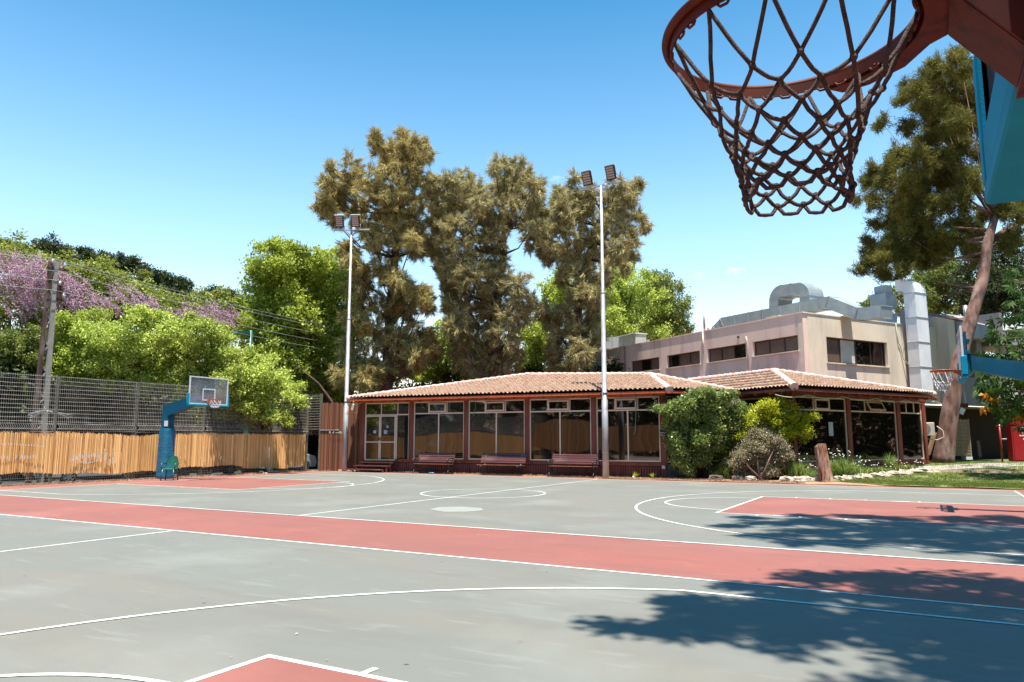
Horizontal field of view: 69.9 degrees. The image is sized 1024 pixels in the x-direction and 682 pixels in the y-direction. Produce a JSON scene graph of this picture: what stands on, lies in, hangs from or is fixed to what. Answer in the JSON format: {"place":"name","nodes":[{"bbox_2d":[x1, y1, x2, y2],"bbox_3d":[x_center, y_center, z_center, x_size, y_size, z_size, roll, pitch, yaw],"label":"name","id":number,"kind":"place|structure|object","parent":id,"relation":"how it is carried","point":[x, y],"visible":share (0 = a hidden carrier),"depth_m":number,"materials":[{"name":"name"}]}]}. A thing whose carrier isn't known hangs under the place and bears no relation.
{"place":"outdoors","nodes":[
{"label":"outdoors","id":0,"kind":"place"},
{"bbox_2d":[1,467,317,484],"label":"street","id":1,"kind":"structure","parent":0,"point":[113,477],"depth_m":35.23,"materials":[{"name":"asphalt"}]},
{"bbox_2d":[0,322,76,478],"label":"leafy tree","id":2,"kind":"object","parent":1,"relation":"on","point":[7,339],"visible":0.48,"depth_m":32.78,"materials":[{"name":"green plant"}]},
{"bbox_2d":[25,259,71,483],"bbox_3d":[-18.728,1.179,29.614,0.687,9.170,1.845,-4,-9,29],"label":"utility pole","id":3,"kind":"object","parent":1,"relation":"on","point":[52,295],"visible":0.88,"depth_m":29.80,"materials":[{"name":"concrete"}]},
{"bbox_2d":[2,254,333,329],"bbox_3d":[-18.962,-2.977,29.656,0.018,0.718,72.001,-4,-9,29],"label":"power line","id":4,"kind":"object","parent":3,"relation":"attached to","point":[156,288],"visible":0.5,"depth_m":33.69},
{"bbox_2d":[2,251,337,327],"bbox_3d":[-19.067,-3.133,29.736,0.018,0.648,72.001,-4,-9,29],"label":"power line","id":5,"kind":"object","parent":3,"relation":"attached to","point":[155,285],"visible":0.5,"depth_m":34.11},
{"bbox_2d":[1,264,364,341],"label":"power line","id":6,"kind":"object","parent":3,"relation":"attached to","point":[158,297],"visible":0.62,"depth_m":33.99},
{"bbox_2d":[1,274,370,349],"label":"power line","id":7,"kind":"object","parent":3,"relation":"attached to","point":[159,306],"visible":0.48,"depth_m":33.29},
{"bbox_2d":[28,231,78,263],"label":"leafy tree","id":8,"kind":"object","parent":1,"relation":"on","point":[45,244],"visible":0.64,"depth_m":49.78,"materials":[{"name":"green plant"}]},
{"bbox_2d":[24,448,145,482],"bbox_3d":[-18.259,5.357,31.610,1.827,1.420,4.400,-4,-9,29],"label":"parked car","id":9,"kind":"object","parent":1,"relation":"on","point":[101,475],"visible":0.25,"depth_m":30.74,"materials":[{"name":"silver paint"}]},
{"bbox_2d":[34,305,142,477],"bbox_3d":[-20.326,2.340,35.052,4.171,8.268,5.646,0,-8,-2],"label":"leafy tree","id":10,"kind":"object","parent":1,"relation":"on","point":[64,350],"visible":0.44,"depth_m":33.65,"materials":[{"name":"green plant"}]},
{"bbox_2d":[73,245,125,301],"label":"leafy tree","id":11,"kind":"object","parent":1,"relation":"on","point":[85,251],"visible":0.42,"depth_m":49.85,"materials":[{"name":"green plant"}]},
{"bbox_2d":[0,228,259,340],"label":"flowering vine","id":12,"kind":"object","parent":1,"relation":"on","point":[23,302],"visible":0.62,"depth_m":44.44,"materials":[{"name":"purple plant"}]},
{"bbox_2d":[64,301,199,477],"bbox_3d":[-17.091,2.327,34.068,5.971,8.051,6.524,-1,-8,5],"label":"leafy tree","id":13,"kind":"object","parent":1,"relation":"on","point":[133,355],"visible":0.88,"depth_m":32.70,"materials":[{"name":"green plant"}]},
{"bbox_2d":[113,250,170,330],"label":"leafy tree","id":14,"kind":"object","parent":1,"relation":"on","point":[130,262],"visible":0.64,"depth_m":50.27,"materials":[{"name":"green plant"}]},
{"bbox_2d":[0,342,354,480],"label":"hedge","id":15,"kind":"object","parent":1,"relation":"on","point":[7,367],"visible":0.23,"depth_m":35.63,"materials":[{"name":"green plant"}]},
{"bbox_2d":[158,272,197,356],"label":"leafy tree","id":16,"kind":"object","parent":1,"relation":"on","point":[178,283],"visible":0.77,"depth_m":49.78,"materials":[{"name":"green plant"}]},
{"bbox_2d":[156,310,263,474],"bbox_3d":[-14.079,2.530,34.387,4.681,7.731,5.805,0,-8,0],"label":"leafy tree","id":17,"kind":"object","parent":1,"relation":"on","point":[214,350],"visible":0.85,"depth_m":33.27,"materials":[{"name":"green plant"}]},
{"bbox_2d":[196,283,242,309],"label":"leafy tree","id":18,"kind":"object","parent":1,"relation":"on","point":[233,292],"visible":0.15,"depth_m":49.80,"materials":[{"name":"green plant"}]},
{"bbox_2d":[226,235,327,468],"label":"leafy tree","id":19,"kind":"object","parent":1,"relation":"on","point":[271,278],"visible":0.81,"depth_m":43.28,"materials":[{"name":"green plant"}]},
{"bbox_2d":[261,454,316,471],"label":"parked car","id":20,"kind":"object","parent":1,"relation":"on","point":[311,461],"visible":0.21,"depth_m":41.72,"materials":[{"name":"paint"}]},
{"bbox_2d":[286,240,371,467],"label":"leafy tree","id":21,"kind":"object","parent":1,"relation":"on","point":[324,282],"visible":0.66,"depth_m":45.08,"materials":[{"name":"green plant"}]},
{"bbox_2d":[407,314,484,385],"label":"leafy tree","id":22,"kind":"object","parent":1,"relation":"on","point":[434,371],"visible":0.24,"depth_m":49.87,"materials":[{"name":"green plant"}]},
{"bbox_2d":[147,451,242,475],"bbox_3d":[-15.616,5.984,36.277,1.827,1.420,4.400,-4,-9,29],"label":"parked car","id":23,"kind":"object","parent":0,"point":[188,468],"visible":0.24,"depth_m":36.15,"materials":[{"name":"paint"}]},
{"bbox_2d":[0,515,1023,681],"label":"court","id":24,"kind":"object","parent":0,"point":[595,635],"depth_m":6.42,"materials":[{"name":"concrete"}]},
{"bbox_2d":[195,657,387,681],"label":"key","id":25,"kind":"object","parent":24,"relation":"on","point":[268,669],"visible":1,"depth_m":4.94,"materials":[{"name":"paint"}]},
{"bbox_2d":[0,514,1023,681],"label":"court lines","id":26,"kind":"object","parent":24,"relation":"on","point":[364,673],"visible":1,"depth_m":6.85,"materials":[{"name":"white paint"}]},
{"bbox_2d":[0,472,1023,564],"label":"court","id":27,"kind":"object","parent":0,"point":[600,507],"visible":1,"depth_m":17.59,"materials":[{"name":"concrete"}]},
{"bbox_2d":[121,477,346,488],"bbox_3d":[-10.134,5.186,26.845,6.320,0.001,5.120,-4,-9,29],"label":"key","id":28,"kind":"object","parent":27,"relation":"on","point":[234,483],"visible":1,"depth_m":26.32,"materials":[{"name":"paint"}]},
{"bbox_2d":[431,507,482,511],"bbox_3d":[-1.261,3.811,16.604,1.294,0.001,1.236,-4,-9,29],"label":"worn patch","id":29,"kind":"object","parent":27,"relation":"on","point":[455,509],"visible":1,"depth_m":16.55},
{"bbox_2d":[2,472,1023,565],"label":"court lines","id":30,"kind":"object","parent":27,"relation":"on","point":[607,536],"visible":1,"depth_m":15.64,"materials":[{"name":"white paint"}]},
{"bbox_2d":[718,497,1023,526],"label":"key","id":31,"kind":"object","parent":27,"relation":"on","point":[989,515],"visible":1,"depth_m":16.33,"materials":[{"name":"paint"}]},
{"bbox_2d":[0,471,1023,608],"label":"red surface","id":32,"kind":"object","parent":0,"point":[999,585],"visible":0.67,"depth_m":10.49,"materials":[{"name":"paint"}]},
{"bbox_2d":[160,456,178,480],"bbox_3d":[-13.303,4.949,28.558,0.559,0.943,0.624,1,-8,-6],"label":"plastic chair","id":33,"kind":"object","parent":32,"relation":"on","point":[172,463],"visible":0.98,"depth_m":28.75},
{"bbox_2d":[156,376,228,478],"bbox_3d":[-12.863,3.484,29.268,3.329,3.990,1.900,-4,-9,29],"label":"basketball hoop","id":34,"kind":"object","parent":32,"relation":"on","point":[166,440],"visible":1,"depth_m":29.54,"materials":[{"name":"blue plastic"}]},
{"bbox_2d":[319,430,341,470],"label":"reed gate panel","id":35,"kind":"structure","parent":32,"relation":"on","point":[329,447],"depth_m":37.11,"materials":[{"name":"wood"}]},
{"bbox_2d":[332,214,369,470],"bbox_3d":[-8.405,-0.053,37.348,1.971,13.190,0.445,-1,-8,6],"label":"floodlight pole","id":36,"kind":"object","parent":32,"relation":"on","point":[355,220],"visible":0.96,"depth_m":37.39,"materials":[{"name":"metal"}]},
{"bbox_2d":[346,462,395,472],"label":"entrance steps","id":37,"kind":"structure","parent":32,"relation":"on","point":[361,465],"depth_m":35.57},
{"bbox_2d":[0,469,804,486],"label":"leaf litter","id":38,"kind":"object","parent":32,"relation":"on","point":[244,473],"visible":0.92,"depth_m":30.02,"materials":[{"name":"plant"}]},
{"bbox_2d":[929,325,1023,395],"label":"basketball hoop","id":39,"kind":"object","parent":32,"relation":"on","point":[967,364],"visible":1,"depth_m":16.14,"materials":[{"name":"blue plastic"}]},
{"bbox_2d":[0,0,1023,406],"label":"sky","id":40,"kind":"structure","parent":0,"point":[176,135],"materials":[{"name":"blue"}]},
{"bbox_2d":[24,470,1014,489],"bbox_3d":[5.077,2.498,6.624,57.900,0.001,45.000,-4,-9,29],"label":"court apron","id":41,"kind":"object","parent":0,"point":[615,478],"depth_m":30.17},
{"bbox_2d":[338,402,360,470],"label":"reed gate panel","id":42,"kind":"structure","parent":41,"relation":"on","point":[353,438],"depth_m":37.05,"materials":[{"name":"wood"}]},
{"bbox_2d":[412,452,455,473],"bbox_3d":[-3.659,5.696,34.201,1.950,0.976,0.779,-3,-8,24],"label":"park bench","id":43,"kind":"object","parent":41,"relation":"on","point":[450,456],"visible":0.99,"depth_m":34.36,"materials":[{"name":"brown wood"}]},
{"bbox_2d":[477,453,526,466],"bbox_3d":[-0.472,5.522,32.852,2.200,0.943,0.685,-3,-8,22],"label":"park bench","id":44,"kind":"object","parent":41,"relation":"on","point":[494,458],"visible":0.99,"depth_m":33.12,"materials":[{"name":"brown wood"}]},
{"bbox_2d":[346,372,735,477],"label":"pavilion","id":45,"kind":"structure","parent":41,"relation":"on","point":[539,419],"depth_m":33.49,"materials":[{"name":"red wood"}]},
{"bbox_2d":[364,416,379,459],"bbox_3d":[-6.963,4.841,36.636,0.880,2.210,0.102,-4,-9,27],"label":"door","id":46,"kind":"structure","parent":45,"relation":"in","point":[372,440],"depth_m":36.64,"materials":[{"name":"glass"}]},
{"bbox_2d":[364,402,408,458],"bbox_3d":[-6.209,4.514,36.377,2.615,2.900,0.283,-4,-9,29],"label":"entrance window","id":47,"kind":"structure","parent":45,"relation":"in","point":[400,409],"depth_m":36.15,"materials":[{"name":"glass"}]},
{"bbox_2d":[379,415,395,460],"bbox_3d":[-6.142,4.792,36.270,0.904,2.210,0.141,-3,-8,24],"label":"door","id":48,"kind":"structure","parent":45,"relation":"in","point":[387,441],"depth_m":36.26,"materials":[{"name":"glass"}]},
{"bbox_2d":[413,401,463,458],"bbox_3d":[-3.514,4.279,35.191,2.780,2.750,0.250,-4,-9,27],"label":"window","id":49,"kind":"structure","parent":45,"relation":"in","point":[433,432],"depth_m":35.18,"materials":[{"name":"glass"}]},
{"bbox_2d":[468,399,524,459],"bbox_3d":[-0.716,4.112,33.946,2.890,2.750,0.257,-4,-9,27],"label":"window","id":50,"kind":"structure","parent":45,"relation":"in","point":[488,432],"depth_m":33.94,"materials":[{"name":"glass"}]},
{"bbox_2d":[530,398,591,460],"bbox_3d":[2.150,3.940,32.669,2.930,2.750,0.259,-4,-9,27],"label":"window","id":51,"kind":"structure","parent":45,"relation":"in","point":[568,431],"depth_m":32.68,"materials":[{"name":"glass"}]},
{"bbox_2d":[596,396,660,461],"bbox_3d":[4.970,3.772,31.411,2.789,2.750,0.250,-4,-9,27],"label":"window","id":52,"kind":"structure","parent":45,"relation":"in","point":[643,446],"depth_m":31.34,"materials":[{"name":"glass"}]},
{"bbox_2d":[547,453,598,477],"bbox_3d":[2.604,5.305,31.284,2.145,0.976,0.779,-4,-8,26],"label":"park bench","id":53,"kind":"object","parent":41,"relation":"on","point":[563,458],"visible":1,"depth_m":31.50,"materials":[{"name":"brown wood"}]},
{"bbox_2d":[580,163,620,477],"bbox_3d":[3.813,-0.959,31.162,1.970,13.340,0.405,-6,-9,36],"label":"floodlight pole","id":54,"kind":"object","parent":41,"relation":"on","point":[610,172],"visible":1,"depth_m":31.12,"materials":[{"name":"metal"}]},
{"bbox_2d":[609,465,1023,489],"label":"garden soil","id":55,"kind":"structure","parent":0,"point":[814,482],"depth_m":27.06,"materials":[{"name":"soil"}]},
{"bbox_2d":[646,385,752,478],"bbox_3d":[7.669,3.707,30.036,4.207,3.858,2.921,1,-8,-7],"label":"flowering shrub","id":56,"kind":"object","parent":55,"relation":"on","point":[699,422],"visible":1,"depth_m":29.46,"materials":[{"name":"green plant"}]},
{"bbox_2d":[714,462,734,478],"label":"strap leaved plant","id":57,"kind":"object","parent":55,"relation":"on","point":[725,472],"visible":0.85,"depth_m":29.54,"materials":[{"name":"green plant"}]},
{"bbox_2d":[712,429,740,469],"bbox_3d":[9.112,4.629,30.566,1.760,2.157,2.072,-4,-9,29],"label":"green shrub","id":58,"kind":"object","parent":55,"relation":"on","point":[721,455],"visible":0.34,"depth_m":30.12,"materials":[{"name":"green plant"}]},
{"bbox_2d":[723,425,796,480],"bbox_3d":[9.827,4.516,29.388,2.747,2.324,2.456,0,-8,-2],"label":"sage shrub","id":59,"kind":"object","parent":55,"relation":"on","point":[762,453],"visible":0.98,"depth_m":28.74,"materials":[{"name":"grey plant"}]},
{"bbox_2d":[586,310,940,429],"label":"building","id":60,"kind":"structure","parent":55,"relation":"on","point":[875,351],"depth_m":36.46,"materials":[{"name":"beige paint"}]},
{"bbox_2d":[618,332,646,346],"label":"rooftop cabinet","id":61,"kind":"object","parent":60,"relation":"on","point":[632,338],"visible":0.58,"depth_m":49.14,"materials":[{"name":"metal"}]},
{"bbox_2d":[587,336,618,351],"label":"white roof duct","id":62,"kind":"object","parent":61,"relation":"attached to","point":[614,343],"visible":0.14,"depth_m":51.22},
{"bbox_2d":[632,357,659,371],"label":"window","id":63,"kind":"structure","parent":60,"relation":"in","point":[652,364],"depth_m":44.34,"materials":[{"name":"glass"}]},
{"bbox_2d":[665,351,700,368],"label":"window","id":64,"kind":"structure","parent":60,"relation":"in","point":[691,358],"depth_m":41.21,"materials":[{"name":"glass"}]},
{"bbox_2d":[706,344,746,363],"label":"window","id":65,"kind":"structure","parent":60,"relation":"in","point":[735,352],"depth_m":38.20,"materials":[{"name":"glass"}]},
{"bbox_2d":[751,335,798,357],"bbox_3d":[12.659,0.271,35.201,0.270,0.777,2.950,4,-9,-26],"label":"window","id":66,"kind":"structure","parent":60,"relation":"in","point":[786,344],"depth_m":35.25,"materials":[{"name":"glass"}]},
{"bbox_2d":[711,296,892,328],"bbox_3d":[14.438,-1.102,38.403,0.802,1.553,11.509,4,-9,-26],"label":"roof duct","id":67,"kind":"object","parent":60,"relation":"on","point":[839,305],"visible":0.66,"depth_m":36.20,"materials":[{"name":"metal"}]},
{"bbox_2d":[769,282,823,307],"bbox_3d":[14.879,-2.209,38.453,1.102,1.603,2.714,4,-9,-26],"label":"looped duct","id":68,"kind":"object","parent":67,"relation":"attached to","point":[785,294],"visible":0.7,"depth_m":38.08,"materials":[{"name":"metal"}]},
{"bbox_2d":[826,337,890,367],"bbox_3d":[16.685,0.573,35.459,4.620,1.267,0.270,4,-9,-28],"label":"window","id":69,"kind":"structure","parent":60,"relation":"in","point":[839,351],"depth_m":35.55,"materials":[{"name":"glass"}]},
{"bbox_2d":[870,285,896,309],"bbox_3d":[19.580,-2.274,38.691,0.950,1.250,0.900,4,-9,-28],"label":"roof vent box","id":70,"kind":"object","parent":60,"relation":"on","point":[883,295],"visible":0.83,"depth_m":38.41,"materials":[{"name":"metal"}]},
{"bbox_2d":[895,279,933,390],"bbox_3d":[20.412,-0.267,37.213,1.002,5.822,1.042,4,-9,-28],"label":"wall duct","id":71,"kind":"object","parent":60,"relation":"attached to","point":[920,367],"depth_m":36.80,"materials":[{"name":"metal"}]},
{"bbox_2d":[732,393,820,479],"bbox_3d":[10.655,3.847,29.693,3.681,3.475,2.274,-1,-8,5],"label":"yellow shrub","id":72,"kind":"object","parent":55,"relation":"on","point":[778,415],"visible":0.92,"depth_m":29.26,"materials":[{"name":"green plant"}]},
{"bbox_2d":[779,456,812,476],"bbox_3d":[11.221,4.938,28.831,1.817,1.033,1.674,-4,-9,29],"label":"strap leaved plant","id":73,"kind":"object","parent":55,"relation":"on","point":[797,470],"visible":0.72,"depth_m":28.66,"materials":[{"name":"green plant"}]},
{"bbox_2d":[687,368,937,477],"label":"corner pavilion","id":74,"kind":"structure","parent":55,"relation":"on","point":[873,431],"depth_m":31.94,"materials":[{"name":"tile"}]},
{"bbox_2d":[740,397,788,445],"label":"window","id":75,"kind":"structure","parent":74,"relation":"in","point":[753,401],"depth_m":31.57,"materials":[{"name":"beige metal"}]},
{"bbox_2d":[795,396,848,461],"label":"window","id":76,"kind":"structure","parent":74,"relation":"in","point":[830,410],"depth_m":30.82,"materials":[{"name":"glass"}]},
{"bbox_2d":[775,394,940,403],"bbox_3d":[15.066,2.479,31.173,11.884,0.159,0.029,5,-9,-32],"label":"cable","id":77,"kind":"object","parent":74,"relation":"attached to","point":[854,399],"visible":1,"depth_m":30.68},
{"bbox_2d":[850,399,898,460],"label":"window","id":78,"kind":"structure","parent":74,"relation":"in","point":[874,433],"depth_m":32.61,"materials":[{"name":"glass"}]},
{"bbox_2d":[900,401,924,459],"bbox_3d":[18.624,4.169,34.223,0.927,2.670,1.672,-4,-9,29],"label":"window","id":79,"kind":"structure","parent":74,"relation":"in","point":[911,420],"depth_m":34.28,"materials":[{"name":"glass"}]},
{"bbox_2d":[926,422,944,439],"bbox_3d":[20.078,4.348,35.248,1.219,0.852,0.362,-2,-8,18],"label":"air conditioner","id":80,"kind":"object","parent":74,"relation":"attached to","point":[930,429],"visible":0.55,"depth_m":35.09,"materials":[{"name":"metal"}]},
{"bbox_2d":[814,444,834,481],"bbox_3d":[11.700,4.581,27.445,0.679,1.470,0.555,-4,-9,29],"label":"tree stump","id":81,"kind":"object","parent":55,"relation":"on","point":[823,464],"visible":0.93,"depth_m":27.34,"materials":[{"name":"wood"}]},
{"bbox_2d":[882,452,901,468],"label":"strap leaved plant","id":82,"kind":"object","parent":55,"relation":"on","point":[889,461],"visible":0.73,"depth_m":31.90,"materials":[{"name":"green plant"}]},
{"bbox_2d":[884,460,923,470],"bbox_3d":[17.204,5.434,32.096,1.865,0.465,1.582,-4,-9,29],"label":"strap leaved plant","id":83,"kind":"object","parent":55,"relation":"on","point":[901,466],"visible":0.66,"depth_m":31.91,"materials":[{"name":"green plant"}]},
{"bbox_2d":[856,254,992,320],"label":"leafy tree","id":84,"kind":"object","parent":55,"relation":"on","point":[936,304],"visible":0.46,"depth_m":56.49,"materials":[{"name":"green plant"}]},
{"bbox_2d":[846,42,1023,462],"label":"pine tree","id":85,"kind":"object","parent":55,"relation":"on","point":[907,244],"visible":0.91,"depth_m":37.82,"materials":[{"name":"green plant"}]},
{"bbox_2d":[899,305,1023,459],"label":"building","id":86,"kind":"structure","parent":55,"relation":"on","point":[984,437],"depth_m":41.13,"materials":[{"name":"beige paint"}]},
{"bbox_2d":[939,470,1023,472],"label":"lawn kerb","id":87,"kind":"structure","parent":55,"relation":"on","point":[981,471],"depth_m":30.56,"materials":[{"name":"concrete"}]},
{"bbox_2d":[945,225,1023,327],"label":"leafy tree","id":88,"kind":"object","parent":55,"relation":"on","point":[995,298],"visible":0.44,"depth_m":48.63,"materials":[{"name":"green plant"}]},
{"bbox_2d":[662,0,1023,216],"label":"basketball hoop","id":89,"kind":"object","parent":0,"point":[988,35],"visible":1,"depth_m":1.38,"materials":[{"name":"red paint"}]},
{"bbox_2d":[834,472,1023,488],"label":"lawn","id":90,"kind":"structure","parent":0,"point":[926,476],"depth_m":28.41,"materials":[{"name":"plant"}]},
{"bbox_2d":[815,449,861,478],"bbox_3d":[13.031,4.904,29.303,2.010,1.199,2.034,-4,-9,29],"label":"strap leaved plant","id":91,"kind":"object","parent":90,"relation":"on","point":[842,468],"visible":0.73,"depth_m":28.94,"materials":[{"name":"green plant"}]},
{"bbox_2d":[864,463,905,472],"bbox_3d":[15.597,5.385,31.052,1.654,0.465,1.842,5,-9,-34],"label":"strap leaved plant","id":92,"kind":"object","parent":90,"relation":"on","point":[877,469],"visible":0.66,"depth_m":30.89,"materials":[{"name":"green plant"}]},
{"bbox_2d":[969,268,1023,434],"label":"broad leaved tree","id":93,"kind":"object","parent":90,"relation":"on","point":[1003,405],"visible":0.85,"depth_m":28.37,"materials":[{"name":"green plant"}]},
{"bbox_2d":[918,463,1023,469],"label":"path","id":94,"kind":"structure","parent":0,"point":[965,467],"depth_m":32.65,"materials":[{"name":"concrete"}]},
{"bbox_2d":[924,459,1023,470],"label":"back lawn","id":95,"kind":"structure","parent":0,"point":[993,461],"depth_m":34.90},
{"bbox_2d":[955,419,972,459],"bbox_3d":[22.762,4.985,37.222,0.880,2.050,0.400,0,-8,0],"label":"slatted cover","id":96,"kind":"object","parent":95,"relation":"on","point":[960,429],"visible":0.76,"depth_m":37.11,"materials":[{"name":"white paint"}]},
{"bbox_2d":[1005,420,1023,461],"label":"fire hose cabinet","id":97,"kind":"object","parent":95,"relation":"on","point":[1015,442],"visible":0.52,"depth_m":35.63,"materials":[{"name":"red metal"}]},
{"label":"ground","id":98,"kind":"structure","parent":0,"visible":0},
{"bbox_2d":[1,470,303,485],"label":"kerb","id":99,"kind":"structure","parent":98,"relation":"on","point":[110,479],"depth_m":28.61,"materials":[{"name":"concrete"}]},
{"bbox_2d":[0,371,322,484],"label":"fence","id":100,"kind":"object","parent":99,"relation":"on","point":[134,420],"visible":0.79,"depth_m":29.46,"materials":[{"name":"metal"}]},
{"bbox_2d":[0,431,305,474],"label":"reed screen","id":101,"kind":"object","parent":100,"relation":"attached to","point":[283,451],"visible":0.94,"depth_m":29.35,"materials":[{"name":"wicker"}]},
{"bbox_2d":[224,340,311,472],"bbox_3d":[-12.133,3.327,35.851,4.586,6.588,5.468,1,-8,-7],"label":"leafy tree","id":102,"kind":"object","parent":99,"relation":"on","point":[276,383],"visible":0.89,"depth_m":34.72,"materials":[{"name":"green plant"}]},
{"bbox_2d":[306,122,448,395],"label":"casuarina tree","id":103,"kind":"object","parent":98,"relation":"on","point":[392,341],"visible":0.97,"depth_m":41.95,"materials":[{"name":"green plant"}]},
{"bbox_2d":[418,149,553,380],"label":"casuarina tree","id":104,"kind":"object","parent":98,"relation":"on","point":[461,275],"visible":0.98,"depth_m":42.87,"materials":[{"name":"green plant"}]},
{"bbox_2d":[349,356,633,426],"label":"hedge","id":105,"kind":"object","parent":98,"relation":"on","point":[612,368],"visible":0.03,"depth_m":50.35,"materials":[{"name":"green plant"}]},
{"bbox_2d":[513,266,573,372],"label":"leafy tree","id":106,"kind":"object","parent":98,"relation":"on","point":[534,338],"visible":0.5,"depth_m":49.43,"materials":[{"name":"green plant"}]},
{"bbox_2d":[531,166,655,372],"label":"casuarina tree","id":107,"kind":"object","parent":98,"relation":"on","point":[574,207],"visible":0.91,"depth_m":44.06,"materials":[{"name":"green plant"}]},
{"bbox_2d":[592,262,674,341],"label":"leafy tree","id":108,"kind":"object","parent":98,"relation":"on","point":[626,309],"visible":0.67,"depth_m":56.95,"materials":[{"name":"green plant"}]},
{"bbox_2d":[635,267,697,336],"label":"leafy tree","id":109,"kind":"object","parent":98,"relation":"on","point":[679,316],"visible":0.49,"depth_m":58.33,"materials":[{"name":"green plant"}]},
{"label":"gate rail","id":110,"kind":"object","parent":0,"visible":0},
{"bbox_2d":[321,402,340,429],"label":"reed gate panel","id":111,"kind":"structure","parent":110,"relation":"on","point":[332,420],"depth_m":37.34,"materials":[{"name":"wood"}]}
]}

